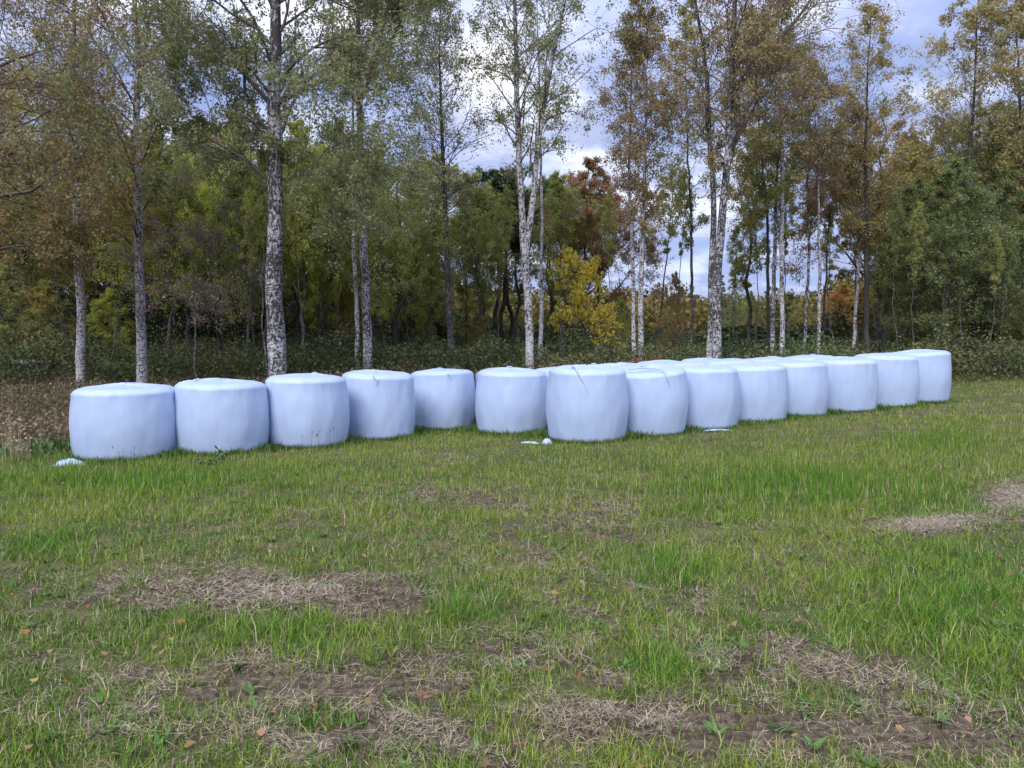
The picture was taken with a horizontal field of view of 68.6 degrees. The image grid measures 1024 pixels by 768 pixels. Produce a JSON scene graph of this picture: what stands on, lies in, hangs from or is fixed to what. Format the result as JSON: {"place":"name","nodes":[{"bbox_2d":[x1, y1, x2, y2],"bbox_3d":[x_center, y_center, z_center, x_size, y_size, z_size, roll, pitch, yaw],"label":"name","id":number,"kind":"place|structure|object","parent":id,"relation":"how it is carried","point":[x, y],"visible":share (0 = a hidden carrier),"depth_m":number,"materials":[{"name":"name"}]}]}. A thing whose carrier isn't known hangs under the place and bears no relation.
{"place":"outdoors","nodes":[
{"label":"outdoors","id":0,"kind":"place"},
{"bbox_2d":[0,357,1023,767],"bbox_3d":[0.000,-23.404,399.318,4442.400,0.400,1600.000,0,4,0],"label":"ground","id":1,"kind":"structure","parent":0,"point":[754,725],"depth_m":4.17,"materials":[{"name":"green plant"}]},
{"bbox_2d":[0,92,31,264],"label":"deciduous tree","id":2,"kind":"object","parent":1,"relation":"on","point":[9,230],"visible":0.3,"depth_m":25.10,"materials":[{"name":"brown plant"}]},
{"bbox_2d":[0,263,56,383],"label":"bushy tree","id":3,"kind":"object","parent":1,"relation":"on","point":[4,328],"visible":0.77,"depth_m":23.88,"materials":[{"name":"green plant"}]},
{"bbox_2d":[5,279,93,380],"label":"bushy tree","id":4,"kind":"object","parent":1,"relation":"on","point":[42,289],"visible":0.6,"depth_m":24.70,"materials":[{"name":"green plant"}]},
{"bbox_2d":[0,146,101,375],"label":"deciduous tree","id":5,"kind":"object","parent":1,"relation":"on","point":[26,274],"visible":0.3,"depth_m":27.95,"materials":[{"name":"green plant"}]},
{"bbox_2d":[0,0,164,388],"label":"birch tree","id":6,"kind":"object","parent":1,"relation":"on","point":[80,362],"visible":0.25,"depth_m":21.26,"materials":[{"name":"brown plant"}]},
{"bbox_2d":[0,71,178,371],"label":"deciduous tree","id":7,"kind":"object","parent":1,"relation":"on","point":[62,297],"visible":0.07,"depth_m":30.50,"materials":[{"name":"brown plant"}]},
{"bbox_2d":[31,230,148,370],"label":"spruce tree","id":8,"kind":"object","parent":1,"relation":"on","point":[72,300],"visible":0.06,"depth_m":35.65,"materials":[{"name":"green plant"}]},
{"bbox_2d":[0,0,192,310],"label":"oak tree","id":9,"kind":"object","parent":1,"relation":"on","point":[49,226],"visible":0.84,"depth_m":17.65,"materials":[{"name":"green plant"}]},
{"bbox_2d":[5,108,216,372],"bbox_3d":[-15.170,-5.370,29.717,8.410,10.253,8.397,-3,5,-44],"label":"deciduous tree","id":10,"kind":"object","parent":1,"relation":"on","point":[86,284],"visible":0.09,"depth_m":28.30,"materials":[{"name":"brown plant"}]},
{"bbox_2d":[0,0,230,382],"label":"birch tree","id":11,"kind":"object","parent":1,"relation":"on","point":[140,227],"visible":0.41,"depth_m":19.99,"materials":[{"name":"green plant"}]},
{"bbox_2d":[86,287,147,372],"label":"bushy tree","id":12,"kind":"object","parent":1,"relation":"on","point":[97,303],"visible":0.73,"depth_m":26.79,"materials":[{"name":"green plant"}]},
{"bbox_2d":[69,382,176,462],"bbox_3d":[-5.543,0.514,10.810,1.454,1.072,1.411,0,4,0],"label":"round bale","id":13,"kind":"object","parent":1,"relation":"on","point":[127,416],"visible":0.82,"depth_m":10.22},
{"bbox_2d":[106,130,208,381],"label":"deciduous tree","id":14,"kind":"object","parent":1,"relation":"on","point":[158,146],"visible":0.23,"depth_m":24.51,"materials":[{"name":"green plant"}]},
{"bbox_2d":[68,141,258,377],"bbox_3d":[-12.284,-4.303,26.406,6.689,8.530,6.679,1,4,18],"label":"deciduous tree","id":15,"kind":"object","parent":1,"relation":"on","point":[187,312],"visible":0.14,"depth_m":24.85,"materials":[{"name":"green plant"}]},
{"bbox_2d":[131,247,245,362],"bbox_3d":[-15.322,-4.890,35.053,5.968,9.082,5.357,2,4,25],"label":"bush","id":16,"kind":"object","parent":1,"relation":"on","point":[192,329],"visible":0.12,"depth_m":34.64,"materials":[{"name":"green plant"}]},
{"bbox_2d":[82,124,299,347],"bbox_3d":[-12.329,-5.639,30.981,8.361,10.642,11.830,0,4,2],"label":"deciduous tree","id":17,"kind":"object","parent":1,"relation":"on","point":[245,146],"visible":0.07,"depth_m":29.14,"materials":[{"name":"green plant"}]},
{"bbox_2d":[97,184,294,378],"bbox_3d":[-7.810,-2.276,18.963,4.329,5.434,3.490,1,4,11],"label":"deciduous tree","id":18,"kind":"object","parent":1,"relation":"on","point":[199,236],"visible":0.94,"depth_m":18.78,"materials":[{"name":"plant"}]},
{"bbox_2d":[145,159,267,375],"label":"deciduous tree","id":19,"kind":"object","parent":1,"relation":"on","point":[205,204],"visible":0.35,"depth_m":24.24,"materials":[{"name":"green plant"}]},
{"bbox_2d":[174,378,269,455],"bbox_3d":[-4.346,0.453,11.242,1.378,1.114,1.355,0,4,0],"label":"round bale","id":20,"kind":"object","parent":1,"relation":"on","point":[223,414],"visible":0.85,"depth_m":10.69},
{"bbox_2d":[195,143,267,378],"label":"deciduous tree","id":21,"kind":"object","parent":1,"relation":"on","point":[237,192],"visible":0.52,"depth_m":23.42,"materials":[{"name":"green plant"}]},
{"bbox_2d":[236,197,263,377],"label":"tree","id":22,"kind":"object","parent":1,"relation":"on","point":[255,229],"visible":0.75,"depth_m":22.09,"materials":[{"name":"green plant"}]},
{"bbox_2d":[0,0,512,376],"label":"birch tree","id":23,"kind":"object","parent":1,"relation":"on","point":[238,58],"visible":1,"depth_m":16.36,"materials":[{"name":"green plant"}]},
{"bbox_2d":[233,145,295,377],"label":"pole sapling","id":24,"kind":"object","parent":1,"relation":"on","point":[263,168],"visible":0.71,"depth_m":17.82,"materials":[{"name":"grey plant"}]},
{"bbox_2d":[239,118,336,367],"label":"deciduous tree","id":25,"kind":"object","parent":1,"relation":"on","point":[305,278],"visible":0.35,"depth_m":24.57,"materials":[{"name":"green plant"}]},
{"bbox_2d":[199,130,382,370],"bbox_3d":[-8.352,-4.762,28.920,6.993,9.142,9.894,-1,4,-14],"label":"deciduous tree","id":26,"kind":"object","parent":1,"relation":"on","point":[290,296],"visible":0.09,"depth_m":27.98,"materials":[{"name":"green plant"}]},
{"bbox_2d":[282,147,313,372],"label":"tree","id":27,"kind":"object","parent":1,"relation":"on","point":[292,218],"visible":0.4,"depth_m":22.98,"materials":[{"name":"green plant"}]},
{"bbox_2d":[265,372,349,448],"bbox_3d":[-3.261,0.390,11.914,1.327,1.159,1.358,0,4,0],"label":"round bale","id":28,"kind":"object","parent":1,"relation":"on","point":[304,405],"visible":0.85,"depth_m":11.35},
{"bbox_2d":[282,215,360,371],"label":"deciduous tree","id":29,"kind":"object","parent":1,"relation":"on","point":[328,290],"visible":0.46,"depth_m":25.83,"materials":[{"name":"green plant"}]},
{"bbox_2d":[297,0,391,369],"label":"birch tree","id":30,"kind":"object","parent":1,"relation":"on","point":[356,297],"visible":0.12,"depth_m":23.87,"materials":[{"name":"green plant"}]},
{"bbox_2d":[283,178,409,369],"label":"deciduous tree","id":31,"kind":"object","parent":1,"relation":"on","point":[351,301],"visible":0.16,"depth_m":26.23,"materials":[{"name":"green plant"}]},
{"bbox_2d":[342,369,414,439],"bbox_3d":[-2.332,0.336,13.110,1.285,1.186,1.323,0,4,0],"label":"round bale","id":32,"kind":"object","parent":1,"relation":"on","point":[381,403],"visible":0.85,"depth_m":12.54},
{"bbox_2d":[284,155,507,370],"bbox_3d":[-4.167,-3.872,25.737,8.130,7.751,5.747,2,4,29],"label":"deciduous tree","id":33,"kind":"object","parent":1,"relation":"on","point":[431,236],"visible":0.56,"depth_m":24.86,"materials":[{"name":"green plant"}]},
{"bbox_2d":[310,0,488,369],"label":"birch tree","id":34,"kind":"object","parent":1,"relation":"on","point":[366,327],"visible":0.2,"depth_m":21.37,"materials":[{"name":"green plant"}]},
{"bbox_2d":[359,215,453,358],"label":"deciduous tree","id":35,"kind":"object","parent":1,"relation":"on","point":[417,243],"visible":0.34,"depth_m":26.20,"materials":[{"name":"green plant"}]},
{"bbox_2d":[348,152,494,342],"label":"deciduous tree","id":36,"kind":"object","parent":1,"relation":"on","point":[451,217],"visible":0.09,"depth_m":28.95,"materials":[{"name":"green plant"}]},
{"bbox_2d":[411,367,475,429],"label":"round bale","id":37,"kind":"object","parent":1,"relation":"on","point":[444,398],"visible":0.77,"depth_m":14.00},
{"bbox_2d":[381,0,506,368],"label":"birch tree","id":38,"kind":"object","parent":1,"relation":"on","point":[449,325],"visible":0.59,"depth_m":23.61,"materials":[{"name":"green plant"}]},
{"bbox_2d":[423,228,513,367],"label":"deciduous tree","id":39,"kind":"object","parent":1,"relation":"on","point":[459,288],"visible":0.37,"depth_m":29.81,"materials":[{"name":"green plant"}]},
{"bbox_2d":[429,171,515,353],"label":"deciduous tree","id":40,"kind":"object","parent":1,"relation":"on","point":[479,196],"visible":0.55,"depth_m":27.44,"materials":[{"name":"green plant"}]},
{"bbox_2d":[475,211,495,358],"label":"tree","id":41,"kind":"object","parent":1,"relation":"on","point":[485,238],"visible":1,"depth_m":24.37,"materials":[{"name":"green plant"}]},
{"bbox_2d":[487,184,517,355],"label":"tree","id":42,"kind":"object","parent":1,"relation":"on","point":[505,245],"visible":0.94,"depth_m":25.38,"materials":[{"name":"green plant"}]},
{"bbox_2d":[2,129,1017,337],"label":"woods","id":43,"kind":"object","parent":1,"relation":"on","point":[700,312],"visible":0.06,"depth_m":60.53,"materials":[{"name":"green plant"}]},
{"bbox_2d":[471,167,548,362],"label":"pine tree","id":44,"kind":"object","parent":1,"relation":"on","point":[515,244],"visible":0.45,"depth_m":29.41,"materials":[{"name":"green plant"}]},
{"bbox_2d":[475,166,545,356],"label":"deciduous tree","id":45,"kind":"object","parent":1,"relation":"on","point":[519,290],"visible":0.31,"depth_m":30.61,"materials":[{"name":"green plant"}]},
{"bbox_2d":[475,366,546,435],"bbox_3d":[0.001,0.276,13.502,1.332,1.195,1.351,0,4,0],"label":"round bale","id":46,"kind":"object","parent":1,"relation":"on","point":[509,398],"visible":0.88,"depth_m":12.95},
{"bbox_2d":[0,347,1022,447],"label":"dry weeds","id":47,"kind":"object","parent":1,"relation":"on","point":[61,400],"visible":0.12,"depth_m":15.84,"materials":[{"name":"brown plant"}]},
{"bbox_2d":[0,402,1023,767],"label":"straw","id":48,"kind":"object","parent":1,"relation":"on","point":[924,524],"visible":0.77,"depth_m":3.65,"materials":[{"name":"beige plant"}]},
{"bbox_2d":[0,257,1023,367],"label":"thicket","id":49,"kind":"object","parent":1,"relation":"on","point":[740,328],"visible":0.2,"depth_m":35.42,"materials":[{"name":"green plant"}]},
{"bbox_2d":[0,317,1023,388],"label":"undergrowth","id":50,"kind":"object","parent":1,"relation":"on","point":[159,362],"visible":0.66,"depth_m":23.16,"materials":[{"name":"green plant"}]},
{"bbox_2d":[0,434,1023,767],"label":"fallen leaves","id":51,"kind":"object","parent":1,"relation":"on","point":[422,692],"visible":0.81,"depth_m":3.81,"materials":[{"name":"brown plant"}]},
{"bbox_2d":[488,0,579,363],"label":"birch tree","id":52,"kind":"object","parent":1,"relation":"on","point":[531,12],"visible":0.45,"depth_m":23.61,"materials":[{"name":"green plant"}]},
{"bbox_2d":[517,174,566,348],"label":"deciduous tree","id":53,"kind":"object","parent":1,"relation":"on","point":[552,303],"visible":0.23,"depth_m":32.57,"materials":[{"name":"green plant"}]},
{"bbox_2d":[446,0,642,368],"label":"birch tree","id":54,"kind":"object","parent":1,"relation":"on","point":[525,230],"visible":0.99,"depth_m":20.94,"materials":[{"name":"green plant"}]},
{"bbox_2d":[516,170,592,353],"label":"deciduous tree","id":55,"kind":"object","parent":1,"relation":"on","point":[555,195],"visible":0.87,"depth_m":28.33,"materials":[{"name":"green plant"}]},
{"bbox_2d":[547,244,596,358],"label":"maple tree","id":56,"kind":"object","parent":1,"relation":"on","point":[570,259],"visible":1,"depth_m":24.85,"materials":[{"name":"yellow plant"}]},
{"bbox_2d":[534,155,634,346],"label":"deciduous tree","id":57,"kind":"object","parent":1,"relation":"on","point":[581,178],"visible":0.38,"depth_m":30.21,"materials":[{"name":"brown plant"}]},
{"bbox_2d":[546,363,628,443],"bbox_3d":[1.199,0.281,12.015,1.318,1.230,1.350,0,4,0],"label":"round bale","id":58,"kind":"object","parent":1,"relation":"on","point":[585,402],"visible":0.91,"depth_m":11.46},
{"bbox_2d":[573,255,610,360],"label":"maple tree","id":59,"kind":"object","parent":1,"relation":"on","point":[593,262],"visible":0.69,"depth_m":25.62,"materials":[{"name":"yellow plant"}]},
{"bbox_2d":[533,170,677,363],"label":"deciduous tree","id":60,"kind":"object","parent":1,"relation":"on","point":[650,247],"visible":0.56,"depth_m":30.15,"materials":[{"name":"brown plant"}]},
{"bbox_2d":[588,302,625,358],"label":"maple tree","id":61,"kind":"object","parent":1,"relation":"on","point":[605,313],"visible":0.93,"depth_m":24.68,"materials":[{"name":"yellow plant"}]},
{"bbox_2d":[597,186,619,354],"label":"tree","id":62,"kind":"object","parent":1,"relation":"on","point":[607,203],"visible":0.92,"depth_m":25.79,"materials":[{"name":"green plant"}]},
{"bbox_2d":[583,25,673,361],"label":"birch tree","id":63,"kind":"object","parent":1,"relation":"on","point":[633,324],"visible":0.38,"depth_m":23.18,"materials":[{"name":"brown plant"}]},
{"bbox_2d":[560,0,699,361],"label":"birch tree","id":64,"kind":"object","parent":1,"relation":"on","point":[636,145],"visible":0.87,"depth_m":22.01,"materials":[{"name":"green plant"}]},
{"bbox_2d":[623,364,688,435],"bbox_3d":[2.286,0.249,12.683,1.341,1.169,1.325,0,4,0],"label":"round bale","id":65,"kind":"object","parent":1,"relation":"on","point":[658,398],"visible":0.77,"depth_m":12.10},
{"bbox_2d":[646,167,688,351],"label":"tree","id":66,"kind":"object","parent":1,"relation":"on","point":[670,226],"visible":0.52,"depth_m":28.15,"materials":[{"name":"brown plant"}]},
{"bbox_2d":[652,271,690,356],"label":"bushy tree","id":67,"kind":"object","parent":1,"relation":"on","point":[675,282],"visible":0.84,"depth_m":26.83,"materials":[{"name":"green plant"}]},
{"bbox_2d":[668,169,695,342],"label":"tree","id":68,"kind":"object","parent":1,"relation":"on","point":[686,205],"visible":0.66,"depth_m":26.40,"materials":[{"name":"brown plant"}]},
{"bbox_2d":[651,0,733,356],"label":"birch tree","id":69,"kind":"object","parent":1,"relation":"on","point":[704,218],"visible":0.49,"depth_m":25.72,"materials":[{"name":"brown plant"}]},
{"bbox_2d":[645,0,760,357],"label":"birch tree","id":70,"kind":"object","parent":1,"relation":"on","point":[713,229],"visible":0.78,"depth_m":20.96,"materials":[{"name":"brown plant"}]},
{"bbox_2d":[680,365,739,429],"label":"round bale","id":71,"kind":"object","parent":1,"relation":"on","point":[713,393],"visible":0.67,"depth_m":12.74},
{"bbox_2d":[721,257,754,351],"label":"spruce tree","id":72,"kind":"object","parent":1,"relation":"on","point":[735,294],"visible":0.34,"depth_m":43.70,"materials":[{"name":"green plant"}]},
{"bbox_2d":[725,225,751,346],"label":"tree","id":73,"kind":"object","parent":1,"relation":"on","point":[735,240],"visible":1,"depth_m":27.72,"materials":[{"name":"green plant"}]},
{"bbox_2d":[721,361,787,422],"bbox_3d":[4.448,0.134,13.994,1.332,1.115,1.302,0,4,0],"label":"round bale","id":74,"kind":"object","parent":1,"relation":"on","point":[764,390],"visible":0.75,"depth_m":13.41},
{"bbox_2d":[743,182,765,343],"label":"tree","id":75,"kind":"object","parent":1,"relation":"on","point":[756,201],"visible":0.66,"depth_m":26.91,"materials":[{"name":"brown plant"}]},
{"bbox_2d":[716,126,805,351],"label":"deciduous tree","id":76,"kind":"object","parent":1,"relation":"on","point":[744,189],"visible":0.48,"depth_m":29.53,"materials":[{"name":"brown plant"}]},
{"bbox_2d":[617,0,907,358],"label":"birch tree","id":77,"kind":"object","parent":1,"relation":"on","point":[752,55],"visible":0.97,"depth_m":20.27,"materials":[{"name":"green plant"}]},
{"bbox_2d":[713,11,834,351],"bbox_3d":[8.246,-6.053,24.809,3.480,12.137,3.322,-1,4,-16],"label":"birch tree","id":78,"kind":"object","parent":1,"relation":"on","point":[760,187],"visible":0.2,"depth_m":24.47,"materials":[{"name":"brown plant"}]},
{"bbox_2d":[732,0,816,352],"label":"birch tree","id":79,"kind":"object","parent":1,"relation":"on","point":[776,187],"visible":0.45,"depth_m":23.70,"materials":[{"name":"brown plant"}]},
{"bbox_2d":[722,0,858,353],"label":"birch tree","id":80,"kind":"object","parent":1,"relation":"on","point":[775,158],"visible":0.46,"depth_m":23.42,"materials":[{"name":"brown plant"}]},
{"bbox_2d":[765,360,829,416],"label":"round bale","id":81,"kind":"object","parent":1,"relation":"on","point":[808,387],"visible":0.66,"depth_m":14.04},
{"bbox_2d":[763,56,846,354],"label":"birch tree","id":82,"kind":"object","parent":1,"relation":"on","point":[808,203],"visible":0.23,"depth_m":25.42,"materials":[{"name":"brown plant"}]},
{"bbox_2d":[768,64,867,354],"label":"birch tree","id":83,"kind":"object","parent":1,"relation":"on","point":[819,170],"visible":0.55,"depth_m":24.46,"materials":[{"name":"brown plant"}]},
{"bbox_2d":[793,137,863,354],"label":"birch tree","id":84,"kind":"object","parent":1,"relation":"on","point":[830,209],"visible":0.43,"depth_m":26.56,"materials":[{"name":"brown plant"}]},
{"bbox_2d":[813,218,845,346],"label":"tree","id":85,"kind":"object","parent":1,"relation":"on","point":[824,247],"visible":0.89,"depth_m":26.89,"materials":[{"name":"green plant"}]},
{"bbox_2d":[812,356,878,412],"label":"round bale","id":86,"kind":"object","parent":1,"relation":"on","point":[854,384],"visible":0.75,"depth_m":14.74},
{"bbox_2d":[816,282,874,340],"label":"bushy tree","id":87,"kind":"object","parent":1,"relation":"on","point":[843,287],"visible":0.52,"depth_m":37.75,"materials":[{"name":"orange plant"}]},
{"bbox_2d":[811,91,893,353],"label":"birch tree","id":88,"kind":"object","parent":1,"relation":"on","point":[873,214],"visible":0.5,"depth_m":26.32,"materials":[{"name":"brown plant"}]},
{"bbox_2d":[770,97,959,349],"bbox_3d":[14.736,-5.858,31.482,7.558,10.715,7.569,1,4,18],"label":"deciduous tree","id":89,"kind":"object","parent":1,"relation":"on","point":[914,134],"visible":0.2,"depth_m":30.62,"materials":[{"name":"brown plant"}]},
{"bbox_2d":[801,1,943,353],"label":"birch tree","id":90,"kind":"object","parent":1,"relation":"on","point":[882,62],"visible":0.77,"depth_m":25.41,"materials":[{"name":"brown plant"}]},
{"bbox_2d":[854,352,919,406],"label":"round bale","id":91,"kind":"object","parent":1,"relation":"on","point":[899,378],"visible":0.68,"depth_m":15.37},
{"bbox_2d":[861,210,925,348],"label":"deciduous tree","id":92,"kind":"object","parent":1,"relation":"on","point":[885,306],"visible":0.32,"depth_m":27.83,"materials":[{"name":"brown plant"}]},
{"bbox_2d":[886,186,911,349],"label":"tree","id":93,"kind":"object","parent":1,"relation":"on","point":[900,210],"visible":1,"depth_m":24.26,"materials":[{"name":"green plant"}]},
{"bbox_2d":[854,140,953,349],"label":"deciduous tree","id":94,"kind":"object","parent":1,"relation":"on","point":[916,166],"visible":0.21,"depth_m":28.06,"materials":[{"name":"green plant"}]},
{"bbox_2d":[861,173,975,348],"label":"bushy tree","id":95,"kind":"object","parent":1,"relation":"on","point":[925,194],"visible":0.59,"depth_m":26.46,"materials":[{"name":"green plant"}]},
{"bbox_2d":[906,201,931,347],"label":"tree","id":96,"kind":"object","parent":1,"relation":"on","point":[915,217],"visible":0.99,"depth_m":24.16,"materials":[{"name":"green plant"}]},
{"bbox_2d":[892,349,951,402],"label":"round bale","id":97,"kind":"object","parent":1,"relation":"on","point":[935,368],"visible":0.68,"depth_m":16.02},
{"bbox_2d":[837,99,1023,366],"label":"deciduous tree","id":98,"kind":"object","parent":1,"relation":"on","point":[986,151],"visible":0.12,"depth_m":29.91,"materials":[{"name":"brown plant"}]},
{"bbox_2d":[872,0,1023,371],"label":"aspen tree","id":99,"kind":"object","parent":1,"relation":"on","point":[982,10],"visible":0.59,"depth_m":28.23,"materials":[{"name":"brown plant"}]},
{"bbox_2d":[875,157,1023,365],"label":"bushy tree","id":100,"kind":"object","parent":1,"relation":"on","point":[952,173],"visible":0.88,"depth_m":24.89,"materials":[{"name":"green plant"}]},
{"bbox_2d":[923,0,1023,284],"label":"aspen tree","id":101,"kind":"object","parent":1,"relation":"on","point":[1004,70],"visible":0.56,"depth_m":27.16,"materials":[{"name":"brown plant"}]},
{"bbox_2d":[925,183,1023,371],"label":"bushy tree","id":102,"kind":"object","parent":1,"relation":"on","point":[979,280],"visible":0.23,"depth_m":26.95,"materials":[{"name":"green plant"}]},
{"bbox_2d":[927,95,1023,272],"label":"deciduous tree","id":103,"kind":"object","parent":1,"relation":"on","point":[974,164],"visible":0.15,"depth_m":28.24,"materials":[{"name":"green plant"}]},
{"bbox_2d":[952,167,1023,375],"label":"bushy tree","id":104,"kind":"object","parent":1,"relation":"on","point":[1008,327],"visible":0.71,"depth_m":26.06,"materials":[{"name":"green plant"}]},
{"bbox_2d":[0,0,1023,329],"label":"sky","id":105,"kind":"structure","parent":0,"point":[921,17],"materials":[{"name":"white"}]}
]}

